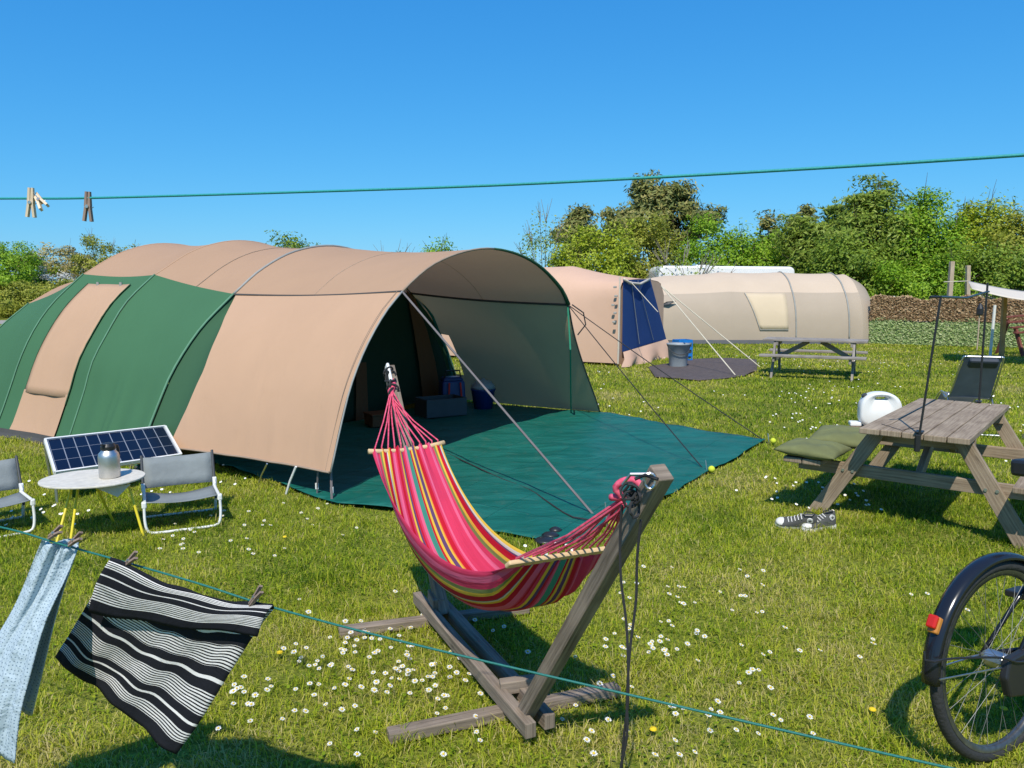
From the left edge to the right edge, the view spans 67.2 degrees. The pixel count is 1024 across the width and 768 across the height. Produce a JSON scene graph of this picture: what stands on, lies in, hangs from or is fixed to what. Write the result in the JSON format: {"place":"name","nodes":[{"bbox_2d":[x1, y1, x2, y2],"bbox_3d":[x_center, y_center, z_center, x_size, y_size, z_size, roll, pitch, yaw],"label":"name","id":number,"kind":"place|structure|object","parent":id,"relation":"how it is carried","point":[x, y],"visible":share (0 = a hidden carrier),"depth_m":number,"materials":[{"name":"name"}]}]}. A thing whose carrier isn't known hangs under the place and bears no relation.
{"place":"outdoors","nodes":[
{"label":"outdoors","id":0,"kind":"place"},
{"bbox_2d":[0,294,1023,767],"bbox_3d":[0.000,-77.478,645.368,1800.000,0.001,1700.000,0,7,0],"label":"ground","id":1,"kind":"structure","parent":0,"point":[312,752],"depth_m":4.13,"materials":[{"name":"green plant"}]},
{"bbox_2d":[0,455,35,536],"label":"camp chair","id":2,"kind":"object","parent":1,"relation":"on","point":[9,476],"visible":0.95,"depth_m":5.85,"materials":[{"name":"grey fabric"}]},
{"bbox_2d":[0,279,56,318],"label":"leafy bush","id":3,"kind":"object","parent":1,"relation":"on","point":[8,308],"visible":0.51,"depth_m":46.36,"materials":[{"name":"green plant"}]},
{"bbox_2d":[0,240,58,300],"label":"dark bush","id":4,"kind":"object","parent":1,"relation":"on","point":[26,266],"visible":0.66,"depth_m":48.63,"materials":[{"name":"green plant"}]},
{"bbox_2d":[11,272,73,304],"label":"leafy bush","id":5,"kind":"object","parent":1,"relation":"on","point":[41,289],"visible":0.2,"depth_m":47.21,"materials":[{"name":"green plant"}]},
{"bbox_2d":[19,266,74,288],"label":"blossom bush","id":6,"kind":"object","parent":1,"relation":"on","point":[48,276],"visible":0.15,"depth_m":50.19,"materials":[{"name":"white plant"}]},
{"bbox_2d":[9,239,111,283],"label":"dry scrub","id":7,"kind":"object","parent":1,"relation":"on","point":[67,253],"visible":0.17,"depth_m":56.35,"materials":[{"name":"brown plant"}]},
{"bbox_2d":[38,469,145,541],"bbox_3d":[-2.990,0.877,5.518,0.680,0.424,0.580,-3,8,-22],"label":"camp table","id":8,"kind":"object","parent":1,"relation":"on","point":[84,479],"visible":0.93,"depth_m":5.41,"materials":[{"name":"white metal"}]},
{"bbox_2d":[98,442,120,478],"bbox_3d":[-2.878,0.538,5.499,0.140,0.252,0.168,-3,8,-26],"label":"thermos jug","id":9,"kind":"object","parent":8,"relation":"on","point":[108,461],"visible":1,"depth_m":5.44,"materials":[{"name":"metal"}]},
{"bbox_2d":[50,228,138,279],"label":"bare shrub","id":10,"kind":"object","parent":1,"relation":"on","point":[89,242],"visible":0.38,"depth_m":52.62,"materials":[{"name":"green plant"}]},
{"bbox_2d":[43,425,181,504],"bbox_3d":[-3.567,0.675,6.958,0.600,0.466,1.287,5,9,38],"label":"solar panel","id":11,"kind":"object","parent":1,"relation":"on","point":[70,453],"visible":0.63,"depth_m":6.88,"materials":[{"name":"dark blue photovoltaic cells under glass"},{"name":"aluminium"}]},
{"bbox_2d":[140,450,221,534],"bbox_3d":[-2.513,0.805,5.840,0.544,0.480,0.574,-3,8,-26],"label":"camp chair","id":12,"kind":"object","parent":1,"relation":"on","point":[178,470],"visible":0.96,"depth_m":5.98,"materials":[{"name":"grey fabric"}]},
{"bbox_2d":[264,230,320,248],"bbox_3d":[-11.116,-5.452,39.658,3.342,4.883,2.934,0,7,0],"label":"leafy tree","id":13,"kind":"object","parent":1,"relation":"on","point":[291,244],"visible":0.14,"depth_m":39.20,"materials":[{"name":"green plant"}]},
{"bbox_2d":[0,240,767,512],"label":"tunnel tent","id":14,"kind":"object","parent":1,"relation":"on","point":[255,350],"visible":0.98,"depth_m":8.74,"materials":[{"name":"fabric"}]},
{"bbox_2d":[420,233,457,251],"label":"leafy tree","id":15,"kind":"object","parent":1,"relation":"on","point":[444,248],"visible":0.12,"depth_m":37.62,"materials":[{"name":"green plant"}]},
{"bbox_2d":[214,403,764,543],"bbox_3d":[-0.145,0.670,8.555,4.859,0.051,5.305,4,8,32],"label":"groundsheet","id":16,"kind":"object","parent":1,"relation":"on","point":[592,457],"visible":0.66,"depth_m":7.77,"materials":[{"name":"teal plastic"}]},
{"bbox_2d":[363,410,394,427],"bbox_3d":[-1.622,0.434,9.761,0.440,0.160,0.320,-4,8,-31],"label":"shopping crate","id":17,"kind":"object","parent":16,"relation":"on","point":[373,419],"visible":0.56,"depth_m":9.62,"materials":[{"name":"black plastic"}]},
{"bbox_2d":[415,394,466,417],"bbox_3d":[-0.975,0.299,10.527,0.600,0.240,0.400,-4,8,-31],"label":"storage crate","id":18,"kind":"object","parent":16,"relation":"on","point":[435,406],"visible":1,"depth_m":10.38,"materials":[{"name":"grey plastic"}]},
{"bbox_2d":[438,370,465,396],"bbox_3d":[-0.851,0.080,10.963,0.357,0.570,0.321,-3,7,-20],"label":"cool bag","id":19,"kind":"object","parent":18,"relation":"on","point":[455,385],"visible":0.71,"depth_m":10.87,"materials":[{"name":"blue fabric"}]},
{"bbox_2d":[471,378,495,409],"bbox_3d":[-0.414,0.135,11.048,0.360,0.440,0.360,0,7,0],"label":"lidded bucket","id":20,"kind":"object","parent":16,"relation":"on","point":[482,399],"visible":0.92,"depth_m":10.93,"materials":[{"name":"blue plastic"}]},
{"bbox_2d":[448,453,588,519],"bbox_3d":[-0.049,0.867,6.891,0.092,0.010,2.679,-3,8,-26],"label":"cord","id":21,"kind":"object","parent":16,"relation":"on","point":[524,487],"visible":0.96,"depth_m":6.42,"materials":[{"name":"black fabric"}]},
{"bbox_2d":[534,526,561,543],"bbox_3d":[0.257,1.062,5.417,0.155,0.032,0.382,2,7,15],"label":"pair of black clogs","id":22,"kind":"object","parent":16,"relation":"on","point":[548,536],"visible":0.94,"depth_m":5.38,"materials":[{"name":"black plastic"}]},
{"bbox_2d":[338,363,673,744],"bbox_3d":[-0.188,0.670,3.490,1.008,1.305,2.842,-3,8,-23],"label":"hammock stand","id":23,"kind":"object","parent":1,"relation":"on","point":[438,610],"visible":0.9,"depth_m":3.06,"materials":[{"name":"brown wood"}]},
{"bbox_2d":[383,366,398,395],"bbox_3d":[-0.719,-0.011,4.590,0.082,0.186,0.143,-3,8,-24],"label":"chain","id":24,"kind":"object","parent":23,"relation":"hanging from","point":[388,380],"visible":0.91,"depth_m":4.57,"materials":[{"name":"black metal"}]},
{"bbox_2d":[368,378,640,610],"bbox_3d":[-0.202,0.514,3.481,0.483,0.842,2.656,-4,8,-27],"label":"hammock","id":25,"kind":"object","parent":23,"relation":"hanging from","point":[463,551],"visible":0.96,"depth_m":3.65,"materials":[{"name":"multicoloured fabric"}]},
{"bbox_2d":[619,473,658,767],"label":"rope bundle","id":26,"kind":"object","parent":23,"relation":"hanging from","point":[631,495],"visible":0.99,"depth_m":2.23,"materials":[{"name":"fabric"}]},
{"bbox_2d":[515,200,595,266],"bbox_3d":[1.455,-4.623,30.695,3.797,5.408,2.790,0,7,0],"label":"bare shrub","id":27,"kind":"object","parent":1,"relation":"on","point":[530,242],"visible":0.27,"depth_m":30.47,"materials":[{"name":"green plant"}]},
{"bbox_2d":[549,202,625,257],"bbox_3d":[3.432,-5.411,35.571,3.598,5.786,2.824,0,7,0],"label":"pine tree","id":28,"kind":"object","parent":1,"relation":"on","point":[579,215],"visible":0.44,"depth_m":34.82,"materials":[{"name":"green leaf"},{"name":"bark"}]},
{"bbox_2d":[548,218,641,278],"bbox_3d":[3.380,-4.210,30.585,4.039,4.628,3.861,0,7,0],"label":"leafy bush","id":29,"kind":"object","parent":1,"relation":"on","point":[611,264],"visible":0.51,"depth_m":29.88,"materials":[{"name":"green plant"}]},
{"bbox_2d":[441,266,759,374],"bbox_3d":[0.885,-1.861,20.097,11.228,2.504,3.555,5,8,33],"label":"tunnel tent","id":30,"kind":"object","parent":1,"relation":"on","point":[628,312],"visible":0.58,"depth_m":18.13,"materials":[{"name":"beige fabric"}]},
{"bbox_2d":[611,210,695,278],"bbox_3d":[5.786,-4.648,32.372,4.701,5.054,3.216,-3,8,-22],"label":"leafy bush","id":31,"kind":"object","parent":1,"relation":"on","point":[641,237],"visible":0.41,"depth_m":31.64,"materials":[{"name":"green plant"}]},
{"bbox_2d":[650,726,656,730],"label":"dandelion","id":32,"kind":"object","parent":1,"relation":"on","point":[653,728],"visible":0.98,"depth_m":3.02,"materials":[{"name":"yellow plant"}]},
{"bbox_2d":[599,168,727,266],"bbox_3d":[6.887,-6.192,35.568,6.014,7.331,5.509,0,7,0],"label":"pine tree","id":33,"kind":"object","parent":1,"relation":"on","point":[673,198],"visible":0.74,"depth_m":34.33,"materials":[{"name":"leaf"},{"name":"bark"}]},
{"bbox_2d":[672,339,692,359],"bbox_3d":[4.189,-0.821,18.945,0.382,0.552,0.318,-3,7,-20],"label":"plastic crate","id":34,"kind":"object","parent":1,"relation":"on","point":[685,341],"visible":0.37,"depth_m":18.85,"materials":[{"name":"blue plastic"}]},
{"bbox_2d":[647,237,736,277],"bbox_3d":[6.647,-3.611,28.419,3.760,3.946,3.273,0,7,0],"label":"bare shrub","id":35,"kind":"object","parent":1,"relation":"on","point":[666,261],"visible":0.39,"depth_m":28.04,"materials":[{"name":"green plant"}]},
{"bbox_2d":[648,358,756,380],"bbox_3d":[4.316,-0.377,17.221,2.278,0.028,5.224,4,8,28],"label":"ground mat","id":36,"kind":"object","parent":1,"relation":"on","point":[705,369],"visible":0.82,"depth_m":16.67,"materials":[{"name":"grey fabric"}]},
{"bbox_2d":[666,342,690,366],"bbox_3d":[3.774,-0.654,17.471,0.540,0.540,0.547,0,7,0],"label":"bucket","id":37,"kind":"object","parent":36,"relation":"on","point":[678,352],"visible":0.86,"depth_m":17.30,"materials":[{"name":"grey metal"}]},
{"bbox_2d":[705,460,714,473],"bbox_3d":[1.888,0.821,7.345,0.095,0.182,0.065,2,7,13],"label":"tent peg","id":38,"kind":"object","parent":1,"relation":"on","point":[711,469],"visible":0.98,"depth_m":7.32,"materials":[{"name":"metal"}]},
{"bbox_2d":[671,208,767,265],"bbox_3d":[8.653,-4.859,33.188,4.404,5.265,3.742,0,7,0],"label":"leafy bush","id":39,"kind":"object","parent":1,"relation":"on","point":[698,250],"visible":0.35,"depth_m":32.33,"materials":[{"name":"green plant"}]},
{"bbox_2d":[649,265,794,277],"bbox_3d":[8.503,-3.156,29.417,6.302,2.785,2.235,0,7,0],"label":"caravan","id":40,"kind":"object","parent":1,"relation":"on","point":[738,269],"visible":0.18,"depth_m":28.21,"materials":[{"name":"white paint"}]},
{"bbox_2d":[709,217,791,266],"bbox_3d":[10.165,-4.670,33.408,5.124,4.834,4.260,0,7,0],"label":"leafy bush","id":41,"kind":"object","parent":1,"relation":"on","point":[761,250],"visible":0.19,"depth_m":32.59,"materials":[{"name":"green plant"}]},
{"bbox_2d":[742,209,785,265],"bbox_3d":[12.155,-5.483,36.559,3.110,5.689,3.294,0,7,0],"label":"pine tree","id":42,"kind":"object","parent":1,"relation":"on","point":[766,222],"visible":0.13,"depth_m":36.18,"materials":[{"name":"green plant"}]},
{"bbox_2d":[647,271,882,343],"bbox_3d":[7.652,-2.704,26.639,8.681,2.375,4.179,0,7,0],"label":"tunnel tent","id":43,"kind":"object","parent":1,"relation":"on","point":[744,308],"visible":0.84,"depth_m":24.96,"materials":[{"name":"beige fabric"}]},
{"bbox_2d":[767,433,775,443],"bbox_3d":[2.940,0.653,8.717,0.095,0.182,0.065,2,7,13],"label":"tent peg","id":44,"kind":"object","parent":1,"relation":"on","point":[772,440],"visible":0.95,"depth_m":8.70,"materials":[{"name":"metal"}]},
{"bbox_2d":[749,230,806,268],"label":"dark bush","id":45,"kind":"object","parent":1,"relation":"on","point":[774,259],"visible":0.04,"depth_m":33.18,"materials":[{"name":"green plant"}]},
{"bbox_2d":[775,511,816,528],"bbox_3d":[2.096,0.988,5.676,0.296,0.131,0.126,2,31,17],"label":"canvas shoe","id":46,"kind":"object","parent":1,"relation":"on","point":[792,521],"visible":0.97,"depth_m":5.64,"materials":[{"name":"fabric"}]},
{"bbox_2d":[780,202,821,242],"bbox_3d":[13.729,-5.629,36.531,2.004,5.975,1.978,0,7,0],"label":"pine tree","id":47,"kind":"object","parent":1,"relation":"on","point":[806,209],"visible":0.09,"depth_m":36.09,"materials":[{"name":"green plant"}]},
{"bbox_2d":[759,337,867,380],"bbox_3d":[6.171,-0.544,15.710,1.958,0.751,1.788,3,8,25],"label":"picnic table","id":48,"kind":"object","parent":1,"relation":"on","point":[844,355],"visible":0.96,"depth_m":15.49,"materials":[{"name":"grey wood"}]},
{"bbox_2d":[801,510,835,531],"bbox_3d":[2.250,1.001,5.671,0.296,0.131,0.126,-3,7,-20],"label":"canvas shoe","id":49,"kind":"object","parent":1,"relation":"on","point":[826,518],"visible":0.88,"depth_m":5.64,"materials":[{"name":"fabric"}]},
{"bbox_2d":[768,203,875,276],"bbox_3d":[12.516,-4.540,30.486,4.339,5.304,3.772,0,7,0],"label":"willow tree","id":50,"kind":"object","parent":1,"relation":"on","point":[800,239],"visible":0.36,"depth_m":30.25,"materials":[{"name":"green plant"}]},
{"bbox_2d":[794,227,942,297],"bbox_3d":[12.985,-3.689,28.450,5.494,4.103,4.654,0,7,0],"label":"dark bush","id":51,"kind":"object","parent":1,"relation":"on","point":[841,261],"visible":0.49,"depth_m":27.77,"materials":[{"name":"green plant"}]},
{"bbox_2d":[817,172,936,295],"bbox_3d":[13.772,-4.943,29.765,4.724,6.272,4.012,0,7,0],"label":"willow tree","id":52,"kind":"object","parent":1,"relation":"on","point":[867,209],"visible":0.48,"depth_m":28.66,"materials":[{"name":"green plant"}]},
{"bbox_2d":[783,398,1023,548],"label":"picnic table","id":53,"kind":"object","parent":1,"relation":"on","point":[952,426],"visible":0.87,"depth_m":5.78,"materials":[{"name":"brown wood"}]},
{"bbox_2d":[774,438,852,460],"bbox_3d":[2.359,0.507,6.025,0.460,0.140,0.500,8,11,38],"label":"cushion","id":54,"kind":"object","parent":53,"relation":"on","point":[812,448],"visible":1,"depth_m":5.89,"materials":[{"name":"green fabric"}]},
{"bbox_2d":[810,425,866,448],"bbox_3d":[2.755,0.436,6.380,0.500,0.150,0.520,5,13,34],"label":"cushion","id":55,"kind":"object","parent":53,"relation":"on","point":[850,437],"visible":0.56,"depth_m":6.26,"materials":[{"name":"green fabric"}]},
{"bbox_2d":[848,391,901,425],"bbox_3d":[3.423,0.236,7.254,0.445,0.330,0.150,1,7,12],"label":"water canister","id":56,"kind":"object","parent":53,"relation":"on","point":[871,408],"visible":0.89,"depth_m":7.19,"materials":[{"name":"white plastic"}]},
{"bbox_2d":[883,283,989,451],"bbox_3d":[3.390,-0.220,6.143,0.392,1.180,2.185,6,9,39],"label":"table rack","id":57,"kind":"object","parent":53,"relation":"attached to","point":[917,442],"visible":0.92,"depth_m":5.34,"materials":[{"name":"black metal"}]},
{"bbox_2d":[865,249,984,337],"bbox_3d":[14.144,-3.061,26.863,4.075,3.259,3.428,0,7,0],"label":"leafy bush","id":58,"kind":"object","parent":1,"relation":"on","point":[917,286],"visible":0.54,"depth_m":26.45,"materials":[{"name":"green plant"}]},
{"bbox_2d":[878,172,986,293],"bbox_3d":[15.642,-4.810,29.226,4.196,6.137,3.583,0,7,0],"label":"leafy tree","id":59,"kind":"object","parent":1,"relation":"on","point":[940,234],"visible":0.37,"depth_m":28.29,"materials":[{"name":"green plant"}]},
{"bbox_2d":[868,294,1023,347],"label":"net fence","id":60,"kind":"object","parent":1,"relation":"on","point":[889,316],"visible":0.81,"depth_m":23.97,"materials":[{"name":"green plant"}]},
{"bbox_2d":[943,261,954,340],"bbox_3d":[14.227,-2.600,25.070,0.139,2.752,0.130,0,7,0],"label":"wooden post","id":61,"kind":"object","parent":1,"relation":"on","point":[950,277],"visible":0.51,"depth_m":24.93,"materials":[{"name":"brown wood"}]},
{"bbox_2d":[965,265,970,336],"bbox_3d":[14.952,-2.563,25.276,0.272,2.632,0.120,0,7,0],"label":"wooden post","id":62,"kind":"object","parent":1,"relation":"on","point":[967,277],"visible":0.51,"depth_m":25.13,"materials":[{"name":"brown wood"}]},
{"bbox_2d":[913,236,1023,335],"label":"leafy bush","id":63,"kind":"object","parent":1,"relation":"on","point":[988,264],"visible":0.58,"depth_m":26.59,"materials":[{"name":"green plant"}]},
{"bbox_2d":[935,355,1004,436],"bbox_3d":[5.804,0.073,9.817,0.518,0.982,1.522,2,7,19],"label":"reclining lounger","id":64,"kind":"object","parent":1,"relation":"on","point":[965,387],"visible":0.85,"depth_m":9.43,"materials":[{"name":"grey fabric"}]},
{"bbox_2d":[920,434,1023,761],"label":"bicycle","id":65,"kind":"object","parent":1,"relation":"on","point":[970,579],"visible":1,"depth_m":2.79,"materials":[{"name":"metal"}]},
{"bbox_2d":[929,179,1023,279],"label":"leafy tree","id":66,"kind":"object","parent":1,"relation":"on","point":[976,217],"visible":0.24,"depth_m":29.12,"materials":[{"name":"green plant"}]},
{"bbox_2d":[976,303,983,349],"bbox_3d":[13.541,-1.615,22.347,0.180,1.460,0.180,0,7,0],"label":"garden lantern","id":67,"kind":"object","parent":1,"relation":"on","point":[979,310],"visible":0.94,"depth_m":22.27,"materials":[{"name":"black metal"}]},
{"bbox_2d":[944,281,1023,358],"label":"sun canopy","id":68,"kind":"object","parent":1,"relation":"on","point":[1005,294],"visible":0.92,"depth_m":18.91,"materials":[{"name":"white fabric"}]},
{"bbox_2d":[970,282,1022,298],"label":"white gazebo","id":69,"kind":"object","parent":1,"relation":"on","point":[990,296],"depth_m":27.21,"materials":[{"name":"fabric"}]},
{"bbox_2d":[974,197,1023,288],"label":"leafy tree","id":70,"kind":"object","parent":1,"relation":"on","point":[1016,228],"visible":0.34,"depth_m":28.11,"materials":[{"name":"green plant"}]},
{"bbox_2d":[995,315,1023,356],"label":"garden bench","id":71,"kind":"object","parent":1,"relation":"on","point":[1016,332],"visible":0.74,"depth_m":20.19,"materials":[{"name":"red wood"}]},
{"bbox_3d":[3.100,0.643,0.180,0.080,2.580,0.084,0,7,0],"label":"line post","id":72,"kind":"object","parent":1,"relation":"on","visible":0},
{"bbox_2d":[0,526,954,767],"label":"clothes line","id":73,"kind":"object","parent":72,"relation":"attached to","point":[598,687],"visible":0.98,"depth_m":1.86,"materials":[{"name":"teal plastic"}]},
{"bbox_2d":[0,539,78,762],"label":"blue towel","id":74,"kind":"object","parent":73,"relation":"hanging from","point":[26,630],"visible":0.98,"depth_m":2.29,"materials":[{"name":"fabric"}]},
{"bbox_2d":[48,524,62,539],"bbox_3d":[-1.328,0.431,2.239,0.075,0.055,0.020,4,8,32],"label":"clothespin","id":75,"kind":"object","parent":73,"relation":"attached to","point":[55,532],"visible":1,"depth_m":2.23,"materials":[{"name":"wood"}]},
{"bbox_2d":[68,531,82,546],"bbox_3d":[-1.257,0.447,2.216,0.075,0.056,0.020,5,8,33],"label":"clothespin","id":76,"kind":"object","parent":73,"relation":"attached to","point":[76,538],"visible":1,"depth_m":2.21,"materials":[{"name":"wood"}]},
{"bbox_2d":[125,551,137,564],"bbox_3d":[-1.079,0.497,2.177,0.072,0.061,0.020,4,8,33],"label":"clothespin","id":77,"kind":"object","parent":73,"relation":"attached to","point":[132,558],"visible":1,"depth_m":2.17,"materials":[{"name":"wood"}]},
{"bbox_2d":[55,557,273,753],"bbox_3d":[-1.103,0.796,2.270,0.983,0.618,0.118,3,8,26],"label":"striped towel","id":78,"kind":"object","parent":73,"relation":"hanging from","point":[156,659],"visible":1,"depth_m":2.25,"materials":[{"name":"black fabric"}]},
{"bbox_2d":[248,585,263,606],"bbox_3d":[-0.688,0.571,2.070,0.065,0.070,0.020,5,9,35],"label":"clothespin","id":79,"kind":"object","parent":73,"relation":"attached to","point":[256,595],"visible":1,"depth_m":2.06,"materials":[{"name":"wood"}]},
{"bbox_2d":[0,153,1023,199],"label":"clothes line","id":80,"kind":"object","parent":72,"relation":"attached to","point":[631,178],"visible":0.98,"depth_m":1.58,"materials":[{"name":"green plastic"}]},
{"bbox_2d":[25,187,36,217],"bbox_3d":[-1.250,-0.471,1.998,0.027,0.076,0.016,0,7,0],"label":"clothespin","id":81,"kind":"object","parent":80,"relation":"attached to","point":[30,205],"visible":0.99,"depth_m":1.99,"materials":[{"name":"wood"}]},
{"bbox_2d":[34,192,49,211],"bbox_3d":[-1.216,-0.471,1.988,0.026,0.055,0.073,-6,9,-41],"label":"clothespin","id":82,"kind":"object","parent":80,"relation":"attached to","point":[39,200],"visible":1,"depth_m":1.98,"materials":[{"name":"wood"}]},
{"bbox_2d":[82,191,93,221],"bbox_3d":[-1.092,-0.456,1.979,0.026,0.076,0.016,0,7,0],"label":"clothespin","id":83,"kind":"object","parent":80,"relation":"attached to","point":[88,207],"visible":1,"depth_m":1.98,"materials":[{"name":"wood"}]},
{"bbox_2d":[0,0,1023,289],"label":"sky","id":84,"kind":"structure","parent":0,"point":[100,98],"materials":[{"name":"blue"}]}
]}

